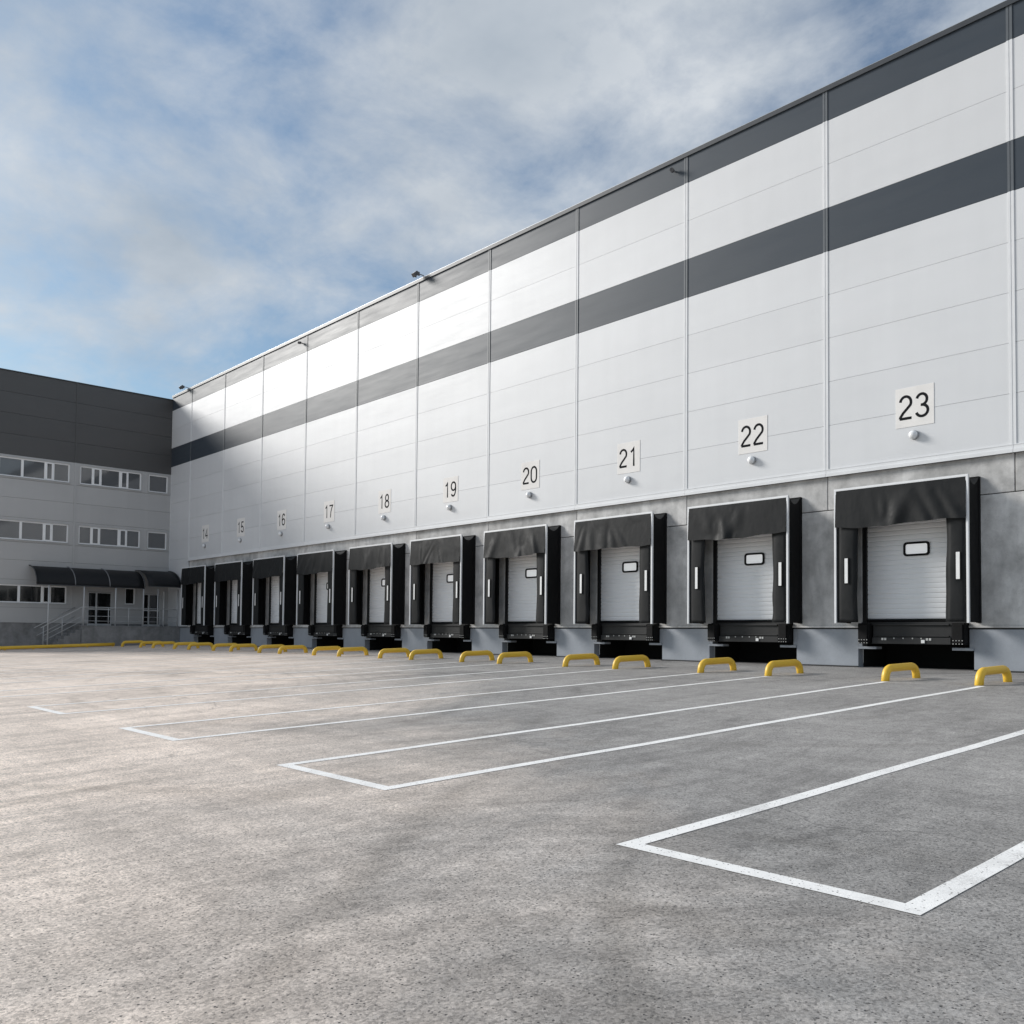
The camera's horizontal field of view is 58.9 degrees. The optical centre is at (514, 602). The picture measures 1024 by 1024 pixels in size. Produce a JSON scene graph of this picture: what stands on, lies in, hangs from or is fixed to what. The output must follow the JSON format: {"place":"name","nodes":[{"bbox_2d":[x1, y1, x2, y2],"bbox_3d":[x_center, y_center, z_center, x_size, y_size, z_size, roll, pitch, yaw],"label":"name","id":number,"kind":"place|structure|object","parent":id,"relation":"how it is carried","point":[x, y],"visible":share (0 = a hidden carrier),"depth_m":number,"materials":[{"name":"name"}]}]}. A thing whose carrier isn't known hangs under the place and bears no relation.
{"place":"outdoors","nodes":[
{"label":"outdoors","id":0,"kind":"place"},
{"bbox_2d":[0,644,1023,1023],"bbox_3d":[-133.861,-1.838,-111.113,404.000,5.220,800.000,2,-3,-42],"label":"yard","id":1,"kind":"structure","parent":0,"point":[232,878],"depth_m":6.49,"materials":[{"name":"concrete"}]},
{"bbox_2d":[0,643,114,649],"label":"kerb rail","id":2,"kind":"object","parent":1,"relation":"on","point":[55,646],"visible":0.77,"depth_m":54.19,"materials":[{"name":"metal"}]},
{"bbox_2d":[0,368,172,645],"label":"office building","id":3,"kind":"structure","parent":1,"relation":"on","point":[85,475],"depth_m":57.92,"materials":[{"name":"metal"}]},
{"bbox_2d":[0,583,67,604],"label":"window","id":4,"kind":"structure","parent":3,"relation":"in","point":[34,594],"depth_m":56.07,"materials":[{"name":"black glass"}]},
{"bbox_2d":[0,518,69,544],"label":"window","id":5,"kind":"structure","parent":3,"relation":"in","point":[10,529],"depth_m":56.19,"materials":[{"name":"grey glass"}]},
{"bbox_2d":[0,455,70,483],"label":"window","id":6,"kind":"structure","parent":3,"relation":"in","point":[16,467],"depth_m":56.29,"materials":[{"name":"grey glass"}]},
{"bbox_2d":[87,592,111,625],"bbox_3d":[-26.836,0.439,58.700,1.470,2.170,0.070,2,-3,-42],"label":"glazed door","id":7,"kind":"structure","parent":3,"relation":"in","point":[95,599],"depth_m":58.69,"materials":[{"name":"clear glass"}]},
{"bbox_2d":[77,524,140,548],"bbox_3d":[-26.381,-4.237,59.182,3.980,1.320,0.160,2,-3,-42],"label":"window","id":8,"kind":"structure","parent":3,"relation":"in","point":[97,536],"depth_m":59.18,"materials":[{"name":"grey glass"}]},
{"bbox_2d":[79,465,142,491],"bbox_3d":[-26.345,-8.075,59.320,3.980,1.320,0.160,2,-3,-42],"label":"window","id":9,"kind":"structure","parent":3,"relation":"in","point":[88,475],"depth_m":59.31,"materials":[{"name":"white plastic"}]},
{"bbox_2d":[124,588,135,605],"bbox_3d":[-25.406,-0.387,59.968,0.780,1.260,0.160,2,-3,-42],"label":"window","id":10,"kind":"structure","parent":3,"relation":"in","point":[129,593],"depth_m":60.02,"materials":[{"name":"white plastic"}]},
{"bbox_2d":[142,594,159,626],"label":"glazed door","id":11,"kind":"structure","parent":3,"relation":"in","point":[150,600],"depth_m":60.94,"materials":[{"name":"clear glass"}]},
{"bbox_2d":[146,530,167,550],"bbox_3d":[-24.122,-4.142,61.244,1.420,1.320,0.160,2,-3,-42],"label":"window","id":12,"kind":"structure","parent":3,"relation":"in","point":[155,540],"depth_m":61.28,"materials":[{"name":"white plastic"}]},
{"bbox_2d":[147,473,168,494],"bbox_3d":[-24.086,-7.980,61.381,1.420,1.320,0.160,2,-3,-42],"label":"window","id":13,"kind":"structure","parent":3,"relation":"in","point":[158,484],"depth_m":61.41,"materials":[{"name":"white plastic"}]},
{"bbox_2d":[6,649,169,656],"bbox_3d":[-23.511,2.567,43.837,14.710,0.512,2.237,2,-3,-42],"label":"parking line","id":14,"kind":"object","parent":1,"relation":"on","point":[84,652],"visible":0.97,"depth_m":45.69,"materials":[{"name":"paint"}]},
{"bbox_2d":[29,565,180,644],"bbox_3d":[-25.935,0.308,57.822,8.670,5.203,2.332,2,-3,-42],"label":"entrance canopy","id":15,"kind":"object","parent":1,"relation":"on","point":[69,576],"visible":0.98,"depth_m":57.52,"materials":[{"name":"metal"}]},
{"bbox_2d":[2,651,209,660],"bbox_3d":[-20.135,2.466,40.140,14.710,0.512,2.231,2,-3,-42],"label":"parking line","id":16,"kind":"object","parent":1,"relation":"on","point":[100,655],"visible":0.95,"depth_m":41.49,"materials":[{"name":"paint"}]},
{"bbox_2d":[40,626,179,648],"bbox_3d":[-25.972,2.330,58.111,8.410,1.625,1.910,2,-3,-42],"label":"entrance porch","id":17,"kind":"object","parent":1,"relation":"on","point":[117,635],"visible":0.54,"depth_m":57.51,"materials":[{"name":"concrete"}]},
{"bbox_2d":[34,607,177,639],"bbox_3d":[-25.930,1.611,57.985,8.342,2.554,1.468,2,-3,-42],"label":"handrail","id":18,"kind":"object","parent":17,"relation":"on","point":[128,621],"visible":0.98,"depth_m":57.23,"materials":[{"name":"grey metal"}]},
{"bbox_2d":[121,640,145,646],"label":"guide barrier","id":19,"kind":"object","parent":1,"relation":"on","point":[132,641],"visible":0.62,"depth_m":55.96,"materials":[{"name":"yellow metal"}]},
{"bbox_2d":[3,653,265,666],"bbox_3d":[-16.763,2.365,36.447,14.710,0.512,2.242,2,-3,-42],"label":"parking line","id":20,"kind":"object","parent":1,"relation":"on","point":[131,658],"visible":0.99,"depth_m":37.16,"materials":[{"name":"paint"}]},
{"bbox_2d":[139,641,164,647],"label":"guide barrier","id":21,"kind":"object","parent":1,"relation":"on","point":[145,642],"visible":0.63,"depth_m":53.72,"materials":[{"name":"yellow metal"}]},
{"bbox_2d":[1,655,319,673],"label":"parking line","id":22,"kind":"object","parent":1,"relation":"on","point":[147,663],"visible":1,"depth_m":32.80,"materials":[{"name":"paint"}]},
{"bbox_2d":[151,641,175,647],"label":"guide barrier","id":23,"kind":"object","parent":1,"relation":"on","point":[162,643],"visible":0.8,"depth_m":52.30,"materials":[{"name":"yellow metal"}]},
{"bbox_2d":[173,642,199,648],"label":"guide barrier","id":24,"kind":"object","parent":1,"relation":"on","point":[175,645],"visible":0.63,"depth_m":50.02,"materials":[{"name":"yellow metal"}]},
{"bbox_2d":[187,642,212,649],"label":"guide barrier","id":25,"kind":"object","parent":1,"relation":"on","point":[199,644],"visible":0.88,"depth_m":48.64,"materials":[{"name":"yellow metal"}]},
{"bbox_2d":[7,658,399,682],"bbox_3d":[-10.027,2.163,29.071,14.710,0.512,2.251,2,-3,-42],"label":"parking line","id":26,"kind":"object","parent":1,"relation":"on","point":[189,672],"visible":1,"depth_m":28.69,"materials":[{"name":"paint"}]},
{"bbox_2d":[212,643,239,650],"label":"guide barrier","id":27,"kind":"object","parent":1,"relation":"on","point":[221,645],"visible":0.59,"depth_m":46.36,"materials":[{"name":"yellow metal"}]},
{"bbox_2d":[229,643,257,651],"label":"guide barrier","id":28,"kind":"object","parent":1,"relation":"on","point":[233,646],"visible":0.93,"depth_m":44.87,"materials":[{"name":"yellow metal"}]},
{"bbox_2d":[2,662,492,696],"bbox_3d":[-6.659,2.062,25.383,14.710,0.512,2.249,2,-3,-42],"label":"parking line","id":29,"kind":"object","parent":1,"relation":"on","point":[221,682],"visible":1,"depth_m":24.03,"materials":[{"name":"paint"}]},
{"bbox_2d":[257,644,286,652],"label":"guide barrier","id":30,"kind":"object","parent":1,"relation":"on","point":[261,647],"visible":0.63,"depth_m":42.69,"materials":[{"name":"yellow metal"}]},
{"bbox_2d":[278,645,307,653],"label":"guide barrier","id":31,"kind":"object","parent":1,"relation":"on","point":[303,647],"visible":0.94,"depth_m":41.26,"materials":[{"name":"yellow metal"}]},
{"bbox_2d":[28,667,612,713],"bbox_3d":[-3.285,1.961,21.689,14.710,0.512,2.242,2,-3,-42],"label":"parking line","id":32,"kind":"object","parent":1,"relation":"on","point":[47,710],"visible":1,"depth_m":19.43,"materials":[{"name":"paint"}]},
{"bbox_2d":[312,646,343,654],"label":"guide barrier","id":33,"kind":"object","parent":1,"relation":"on","point":[316,649],"visible":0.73,"depth_m":39.00,"materials":[{"name":"yellow metal"}]},
{"bbox_2d":[337,647,368,656],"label":"guide barrier","id":34,"kind":"object","parent":1,"relation":"on","point":[346,649],"visible":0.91,"depth_m":37.52,"materials":[{"name":"yellow metal"}]},
{"bbox_2d":[378,648,410,657],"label":"guide barrier","id":35,"kind":"object","parent":1,"relation":"on","point":[393,650],"visible":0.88,"depth_m":35.36,"materials":[{"name":"yellow metal"}]},
{"bbox_2d":[409,649,442,659],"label":"guide barrier","id":36,"kind":"object","parent":1,"relation":"on","point":[426,651],"visible":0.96,"depth_m":33.81,"materials":[{"name":"yellow metal"}]},
{"bbox_2d":[120,673,767,740],"bbox_3d":[0.089,1.860,17.994,14.710,0.512,2.230,2,-3,-42],"label":"parking line","id":37,"kind":"object","parent":1,"relation":"on","point":[150,733],"visible":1,"depth_m":15.37,"materials":[{"name":"paint"}]},
{"bbox_2d":[459,650,494,661],"bbox_3d":[-1.300,1.945,31.758,1.513,0.498,0.176,0,-1,-37],"label":"guide barrier","id":38,"kind":"object","parent":1,"relation":"on","point":[476,653],"visible":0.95,"depth_m":31.67,"materials":[{"name":"yellow metal"}]},
{"bbox_2d":[497,651,532,663],"bbox_3d":[0.033,1.904,30.252,1.513,0.498,0.176,0,-1,-36],"label":"guide barrier","id":39,"kind":"object","parent":1,"relation":"on","point":[528,655],"visible":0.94,"depth_m":30.16,"materials":[{"name":"yellow metal"}]},
{"bbox_2d":[562,653,599,666],"bbox_3d":[2.080,1.843,28.054,1.513,0.498,0.176,0,-1,-36],"label":"guide barrier","id":40,"kind":"object","parent":1,"relation":"on","point":[593,656],"visible":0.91,"depth_m":27.95,"materials":[{"name":"yellow metal"}]},
{"bbox_2d":[168,0,1023,672],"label":"warehouse","id":41,"kind":"structure","parent":1,"relation":"on","point":[820,276],"depth_m":29.57,"materials":[{"name":"silver metal"}]},
{"bbox_2d":[180,565,214,624],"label":"dock shelter","id":42,"kind":"object","parent":41,"relation":"attached to","point":[203,575],"visible":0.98,"depth_m":56.38,"materials":[{"name":"black fabric"}]},
{"bbox_2d":[196,583,200,624],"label":"dock door","id":43,"kind":"structure","parent":41,"relation":"in","point":[199,584],"depth_m":58.38,"materials":[{"name":"white metal"}]},
{"bbox_2d":[190,625,213,633],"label":"dock leveller","id":44,"kind":"object","parent":41,"relation":"attached to","point":[201,629],"visible":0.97,"depth_m":57.37,"materials":[{"name":"black metal"}]},
{"bbox_2d":[202,525,208,542],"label":"number plate","id":45,"kind":"object","parent":41,"relation":"attached to","point":[205,533],"visible":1,"depth_m":57.52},
{"bbox_2d":[214,561,252,624],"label":"dock shelter","id":46,"kind":"object","parent":41,"relation":"attached to","point":[225,572],"visible":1,"depth_m":52.58,"materials":[{"name":"black fabric"}]},
{"bbox_2d":[231,580,236,623],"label":"dock door","id":47,"kind":"structure","parent":41,"relation":"in","point":[234,582],"depth_m":54.62,"materials":[{"name":"white metal"}]},
{"bbox_2d":[224,625,250,634],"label":"dock leveller","id":48,"kind":"object","parent":41,"relation":"attached to","point":[237,629],"visible":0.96,"depth_m":53.68,"materials":[{"name":"black metal"}]},
{"bbox_2d":[237,518,244,536],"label":"number plate","id":49,"kind":"object","parent":41,"relation":"attached to","point":[240,526],"visible":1,"depth_m":53.87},
{"bbox_2d":[252,555,296,624],"bbox_3d":[-13.283,-0.605,49.907,0.919,3.740,3.590,2,-3,-42],"label":"dock shelter","id":50,"kind":"object","parent":41,"relation":"attached to","point":[284,568],"visible":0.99,"depth_m":48.88,"materials":[{"name":"black fabric"}]},
{"bbox_2d":[270,576,278,623],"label":"dock door","id":51,"kind":"structure","parent":41,"relation":"in","point":[275,579],"depth_m":50.85,"materials":[{"name":"white metal"}]},
{"bbox_2d":[263,625,292,635],"bbox_3d":[-12.717,1.541,50.298,1.228,0.590,2.840,2,-3,-42],"label":"dock leveller","id":52,"kind":"object","parent":41,"relation":"attached to","point":[277,629],"visible":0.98,"depth_m":49.99,"materials":[{"name":"black metal"}]},
{"bbox_2d":[277,509,286,529],"bbox_3d":[-12.858,-4.554,50.181,0.012,1.080,1.030,2,-3,-42],"label":"number plate","id":53,"kind":"object","parent":41,"relation":"attached to","point":[281,519],"visible":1,"depth_m":50.19,"materials":[{"name":"white plastic"}]},
{"bbox_2d":[296,550,346,624],"bbox_3d":[-9.898,-0.705,46.229,0.880,3.740,3.590,2,-3,-42],"label":"dock shelter","id":54,"kind":"object","parent":41,"relation":"attached to","point":[309,564],"visible":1,"depth_m":45.21,"materials":[{"name":"black fabric"}]},
{"bbox_2d":[315,572,327,623],"bbox_3d":[-9.471,-0.263,46.532,0.062,2.755,2.620,2,-3,-42],"label":"dock door","id":55,"kind":"structure","parent":41,"relation":"in","point":[322,577],"depth_m":47.09,"materials":[{"name":"white metal"}]},
{"bbox_2d":[308,624,342,635],"bbox_3d":[-9.347,1.440,46.606,1.228,0.590,2.840,2,-3,-42],"label":"dock leveller","id":56,"kind":"object","parent":41,"relation":"attached to","point":[324,630],"visible":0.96,"depth_m":46.31,"materials":[{"name":"black metal"}]},
{"bbox_2d":[324,500,334,522],"bbox_3d":[-9.487,-4.655,46.489,0.012,1.080,1.030,2,-3,-42],"label":"number plate","id":57,"kind":"object","parent":41,"relation":"attached to","point":[329,506],"visible":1,"depth_m":46.47,"materials":[{"name":"white plastic"}]},
{"bbox_2d":[348,543,405,624],"bbox_3d":[-6.533,-0.807,42.532,0.897,3.740,3.590,2,-3,-42],"label":"dock shelter","id":58,"kind":"object","parent":41,"relation":"attached to","point":[361,558],"visible":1,"depth_m":41.52,"materials":[{"name":"black fabric"}]},
{"bbox_2d":[369,567,384,623],"bbox_3d":[-6.100,-0.364,42.841,0.062,2.755,2.620,2,-3,-42],"label":"dock door","id":59,"kind":"structure","parent":41,"relation":"in","point":[377,575],"depth_m":43.33,"materials":[{"name":"white metal"}]},
{"bbox_2d":[361,624,400,636],"bbox_3d":[-5.975,1.339,42.915,1.228,0.590,2.840,2,-3,-42],"label":"dock leveller","id":60,"kind":"object","parent":41,"relation":"attached to","point":[380,630],"visible":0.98,"depth_m":42.58,"materials":[{"name":"black metal"}]},
{"bbox_2d":[378,489,390,513],"bbox_3d":[-6.116,-4.756,42.798,0.013,1.080,1.030,2,-3,-42],"label":"number plate","id":61,"kind":"object","parent":41,"relation":"attached to","point":[384,501],"visible":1,"depth_m":42.79,"materials":[{"name":"white plastic"}]},
{"bbox_2d":[411,271,423,277],"bbox_3d":[-4.346,-14.799,41.045,0.634,0.289,0.260,2,-3,-42],"label":"floodlight","id":62,"kind":"object","parent":41,"relation":"attached to","point":[415,274],"visible":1,"depth_m":40.86,"materials":[{"name":"metal"}]},
{"bbox_2d":[409,534,475,624],"bbox_3d":[-3.145,-0.907,38.856,0.851,3.740,3.590,2,-3,-42],"label":"dock shelter","id":63,"kind":"object","parent":41,"relation":"attached to","point":[459,551],"visible":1,"depth_m":37.84,"materials":[{"name":"black fabric"}]},
{"bbox_2d":[432,562,452,623],"bbox_3d":[-2.729,-0.465,39.150,0.062,2.755,2.620,2,-3,-42],"label":"dock door","id":64,"kind":"structure","parent":41,"relation":"in","point":[442,605],"depth_m":39.58,"materials":[{"name":"white metal"}]},
{"bbox_2d":[423,624,469,637],"bbox_3d":[-2.604,1.238,39.224,1.228,0.590,2.840,2,-3,-42],"label":"dock leveller","id":65,"kind":"object","parent":41,"relation":"attached to","point":[447,630],"visible":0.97,"depth_m":38.88,"materials":[{"name":"black metal"}]},
{"bbox_2d":[443,476,457,502],"bbox_3d":[-2.744,-4.857,39.107,0.012,1.080,1.030,2,-3,-42],"label":"number plate","id":66,"kind":"object","parent":41,"relation":"attached to","point":[450,489],"visible":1,"depth_m":39.10,"materials":[{"name":"white plastic"}]},
{"bbox_2d":[483,524,560,624],"bbox_3d":[0.202,-1.009,35.143,0.916,3.740,3.590,2,-3,-42],"label":"dock shelter","id":67,"kind":"object","parent":41,"relation":"attached to","point":[543,542],"visible":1,"depth_m":34.16,"materials":[{"name":"black fabric"}]},
{"bbox_2d":[507,553,536,622],"bbox_3d":[0.642,-0.566,35.458,0.062,2.755,2.620,2,-3,-42],"label":"dock door","id":68,"kind":"structure","parent":41,"relation":"in","point":[522,597],"depth_m":35.80,"materials":[{"name":"white metal"}]},
{"bbox_2d":[499,624,554,638],"bbox_3d":[0.767,1.137,35.532,1.228,0.590,2.840,2,-3,-42],"label":"dock leveller","id":69,"kind":"object","parent":41,"relation":"attached to","point":[526,631],"visible":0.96,"depth_m":35.20,"materials":[{"name":"black metal"}]},
{"bbox_2d":[526,492,531,497],"bbox_3d":[0.550,-4.181,35.338,0.184,0.250,0.250,2,-3,-42],"label":"bulkhead lamp","id":70,"kind":"object","parent":41,"relation":"attached to","point":[528,494],"visible":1,"depth_m":35.27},
{"bbox_2d":[521,460,539,489],"bbox_3d":[0.626,-4.958,35.415,0.013,1.080,1.030,2,-3,-42],"label":"number plate","id":71,"kind":"object","parent":41,"relation":"attached to","point":[530,473],"visible":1,"depth_m":35.41,"materials":[{"name":"white plastic"}]},
{"bbox_2d":[573,511,666,623],"bbox_3d":[3.595,-1.109,31.472,0.857,3.740,3.590,2,-3,-42],"label":"dock shelter","id":72,"kind":"object","parent":41,"relation":"attached to","point":[635,530],"visible":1,"depth_m":30.48,"materials":[{"name":"black fabric"}]},
{"bbox_2d":[600,546,639,622],"bbox_3d":[4.013,-0.667,31.767,0.062,2.755,2.620,2,-3,-42],"label":"dock door","id":73,"kind":"structure","parent":41,"relation":"in","point":[620,578],"depth_m":32.06,"materials":[{"name":"white metal"}]},
{"bbox_2d":[591,623,658,640],"bbox_3d":[4.138,1.036,31.841,1.228,0.590,2.840,2,-3,-42],"label":"dock leveller","id":74,"kind":"object","parent":41,"relation":"attached to","point":[626,631],"visible":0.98,"depth_m":31.51,"materials":[{"name":"black metal"}]},
{"bbox_2d":[624,476,630,482],"bbox_3d":[3.922,-4.282,31.647,0.184,0.250,0.250,2,-3,-42],"label":"bulkhead lamp","id":75,"kind":"object","parent":41,"relation":"attached to","point":[627,479],"visible":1,"depth_m":31.59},
{"bbox_2d":[617,440,639,474],"bbox_3d":[3.997,-5.059,31.724,0.013,1.080,1.030,2,-3,-42],"label":"number plate","id":76,"kind":"object","parent":41,"relation":"attached to","point":[628,457],"visible":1,"depth_m":31.72,"materials":[{"name":"white plastic"}]},
{"bbox_2d":[687,495,801,623],"bbox_3d":[6.935,-1.211,27.752,0.941,3.740,3.590,2,-3,-42],"label":"dock shelter","id":77,"kind":"object","parent":41,"relation":"attached to","point":[779,518],"visible":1,"depth_m":26.93,"materials":[{"name":"black fabric"}]},
{"bbox_2d":[717,534,772,621],"bbox_3d":[7.384,-0.768,28.076,0.062,2.755,2.620,2,-3,-42],"label":"dock door","id":78,"kind":"structure","parent":41,"relation":"in","point":[745,565],"depth_m":28.27,"materials":[{"name":"white metal"}]},
{"bbox_2d":[708,623,792,641],"bbox_3d":[7.509,0.935,28.150,1.228,0.590,2.840,2,-3,-42],"label":"dock leveller","id":79,"kind":"object","parent":41,"relation":"attached to","point":[751,632],"visible":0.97,"depth_m":27.81,"materials":[{"name":"black metal"}]},
{"bbox_2d":[747,456,755,463],"bbox_3d":[7.293,-4.383,27.956,0.184,0.250,0.250,2,-3,-42],"label":"bulkhead lamp","id":80,"kind":"object","parent":41,"relation":"attached to","point":[751,459],"visible":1,"depth_m":27.89,"materials":[{"name":"white glass"}]},
{"bbox_2d":[738,415,767,454],"bbox_3d":[7.368,-5.160,28.032,0.013,1.080,1.030,2,-3,-42],"label":"number plate","id":81,"kind":"object","parent":41,"relation":"attached to","point":[752,435],"visible":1,"depth_m":28.03,"materials":[{"name":"white plastic"}]},
{"bbox_2d":[867,518,946,620],"bbox_3d":[10.755,-0.868,24.384,0.062,2.755,2.620,2,-3,-42],"label":"dock door","id":82,"kind":"structure","parent":41,"relation":"in","point":[907,561],"depth_m":24.52,"materials":[{"name":"white metal"}]},
{"bbox_2d":[834,474,981,622],"bbox_3d":[10.326,-1.311,24.079,0.887,3.740,3.590,2,-3,-42],"label":"dock shelter","id":83,"kind":"object","parent":41,"relation":"attached to","point":[954,501],"visible":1,"depth_m":23.34,"materials":[{"name":"black fabric"}]},
{"bbox_2d":[858,622,968,644],"bbox_3d":[10.880,0.834,24.459,1.228,0.590,2.840,2,-3,-42],"label":"dock leveller","id":84,"kind":"object","parent":41,"relation":"attached to","point":[945,633],"visible":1,"depth_m":24.11,"materials":[{"name":"black metal"}]},
{"bbox_2d":[909,430,918,439],"bbox_3d":[10.664,-4.484,24.264,0.184,0.250,0.250,2,-3,-42],"label":"bulkhead lamp","id":85,"kind":"object","parent":41,"relation":"attached to","point":[913,434],"visible":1,"depth_m":24.21,"materials":[{"name":"white glass"}]},
{"bbox_2d":[896,382,933,428],"bbox_3d":[10.739,-5.261,24.341,0.013,1.080,1.030,2,-3,-42],"label":"number plate","id":86,"kind":"object","parent":41,"relation":"attached to","point":[914,405],"visible":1,"depth_m":24.33,"materials":[{"name":"white plastic"}]},
{"bbox_2d":[278,682,984,789],"bbox_3d":[3.464,1.759,14.299,14.710,0.512,2.238,2,-3,-42],"label":"parking line","id":87,"kind":"object","parent":1,"relation":"on","point":[338,777],"visible":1,"depth_m":11.16,"materials":[{"name":"paint"}]},
{"bbox_2d":[612,655,650,668],"bbox_3d":[3.435,1.802,26.527,1.513,0.498,0.176,0,-1,-36],"label":"guide barrier","id":88,"kind":"object","parent":1,"relation":"on","point":[629,658],"visible":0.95,"depth_m":26.43,"materials":[{"name":"yellow metal"}]},
{"bbox_2d":[697,657,736,672],"bbox_3d":[5.451,1.742,24.363,1.513,0.498,0.176,0,-1,-36],"label":"guide barrier","id":89,"kind":"object","parent":1,"relation":"on","point":[703,663],"visible":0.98,"depth_m":24.25,"materials":[{"name":"yellow metal"}]},
{"bbox_2d":[764,659,803,675],"bbox_3d":[6.800,1.701,22.844,1.513,0.498,0.176,0,-1,-37],"label":"guide barrier","id":90,"kind":"object","parent":1,"relation":"on","point":[771,665],"visible":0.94,"depth_m":22.72,"materials":[{"name":"yellow metal"}]},
{"bbox_2d":[617,730,1023,914],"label":"parking line","id":91,"kind":"object","parent":1,"relation":"on","point":[937,896],"visible":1,"depth_m":5.87,"materials":[{"name":"paint"}]},
{"bbox_2d":[881,662,920,680],"bbox_3d":[8.816,1.642,20.680,1.513,0.498,0.176,0,-1,-37],"label":"guide barrier","id":92,"kind":"object","parent":1,"relation":"on","point":[890,668],"visible":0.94,"depth_m":20.53,"materials":[{"name":"yellow metal"}]},
{"bbox_2d":[974,665,1011,685],"bbox_3d":[10.138,1.601,19.190,1.513,0.498,0.176,0,-1,-38],"label":"guide barrier","id":93,"kind":"object","parent":1,"relation":"on","point":[983,672],"visible":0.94,"depth_m":19.02,"materials":[{"name":"yellow metal"}]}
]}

